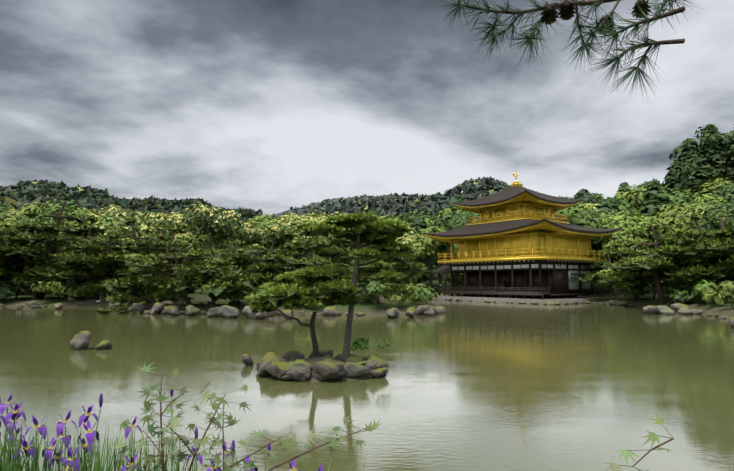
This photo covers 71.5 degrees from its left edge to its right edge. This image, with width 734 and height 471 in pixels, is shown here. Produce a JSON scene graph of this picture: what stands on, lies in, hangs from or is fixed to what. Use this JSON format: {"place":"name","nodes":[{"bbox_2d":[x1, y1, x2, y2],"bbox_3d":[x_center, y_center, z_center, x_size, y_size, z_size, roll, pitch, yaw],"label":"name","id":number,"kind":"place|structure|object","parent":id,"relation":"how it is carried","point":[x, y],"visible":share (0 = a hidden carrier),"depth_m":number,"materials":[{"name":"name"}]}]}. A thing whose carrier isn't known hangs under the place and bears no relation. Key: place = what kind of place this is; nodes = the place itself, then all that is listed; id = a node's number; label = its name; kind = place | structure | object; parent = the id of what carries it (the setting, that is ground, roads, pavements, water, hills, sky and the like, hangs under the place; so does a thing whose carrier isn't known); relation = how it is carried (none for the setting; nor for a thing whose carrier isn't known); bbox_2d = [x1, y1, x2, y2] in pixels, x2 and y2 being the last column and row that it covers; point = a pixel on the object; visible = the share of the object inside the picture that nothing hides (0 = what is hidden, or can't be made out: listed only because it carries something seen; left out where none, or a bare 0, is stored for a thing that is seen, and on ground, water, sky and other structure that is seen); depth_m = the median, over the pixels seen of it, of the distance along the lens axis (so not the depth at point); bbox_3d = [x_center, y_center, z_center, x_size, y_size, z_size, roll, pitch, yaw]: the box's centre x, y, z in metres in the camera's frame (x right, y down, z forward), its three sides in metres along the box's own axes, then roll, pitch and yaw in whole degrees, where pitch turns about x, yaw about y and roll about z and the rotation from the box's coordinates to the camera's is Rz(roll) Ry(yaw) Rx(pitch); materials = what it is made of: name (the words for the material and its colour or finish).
{"place":"outdoors","nodes":[
{"label":"outdoors","id":0,"kind":"place"},
{"bbox_2d":[0,297,733,470],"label":"pond water","id":1,"kind":"structure","parent":0,"point":[476,386],"depth_m":11.61,"materials":[{"name":"green liquid"}]},
{"bbox_2d":[0,185,733,381],"bbox_3d":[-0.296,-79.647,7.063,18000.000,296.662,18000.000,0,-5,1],"label":"terrain","id":2,"kind":"structure","parent":0,"point":[713,309],"depth_m":48.54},
{"bbox_2d":[68,278,100,306],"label":"stone lantern","id":3,"kind":"object","parent":2,"relation":"on","point":[73,297],"visible":0.65,"depth_m":50.47,"materials":[{"name":"stone"}]},
{"bbox_2d":[0,384,366,470],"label":"iris flowers","id":4,"kind":"object","parent":2,"relation":"on","point":[77,463],"visible":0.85,"depth_m":3.23,"materials":[{"name":"purple plant"}]},
{"bbox_2d":[0,295,733,381],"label":"rocks","id":5,"kind":"object","parent":2,"relation":"on","point":[300,368],"visible":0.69,"depth_m":17.86,"materials":[{"name":"grey stone"}]},
{"bbox_2d":[0,0,733,357],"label":"trunks and limbs","id":6,"kind":"object","parent":2,"relation":"on","point":[356,278],"visible":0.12,"depth_m":41.13,"materials":[{"name":"brown plant"}]},
{"bbox_2d":[0,0,733,366],"bbox_3d":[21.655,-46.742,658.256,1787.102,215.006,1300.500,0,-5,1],"label":"foliage","id":7,"kind":"object","parent":6,"relation":"attached to","point":[28,222],"visible":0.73,"depth_m":50.70,"materials":[{"name":"green plant"}]},
{"bbox_2d":[540,0,650,34],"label":"pine cones","id":8,"kind":"object","parent":6,"relation":"on","point":[566,10],"visible":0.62,"depth_m":1.80,"materials":[{"name":"brown plant"}]},
{"bbox_2d":[110,362,673,470],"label":"maple branches","id":9,"kind":"object","parent":2,"relation":"on","point":[287,442],"visible":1,"depth_m":1.88,"materials":[{"name":"green plant"}]},
{"bbox_2d":[423,172,620,303],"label":"golden pavilion","id":10,"kind":"structure","parent":2,"relation":"on","point":[518,242],"depth_m":59.92,"materials":[{"name":"gold metal"}]},
{"bbox_2d":[0,0,733,215],"label":"sky","id":11,"kind":"structure","parent":0,"point":[271,106],"materials":[{"name":"grey"}]}
]}

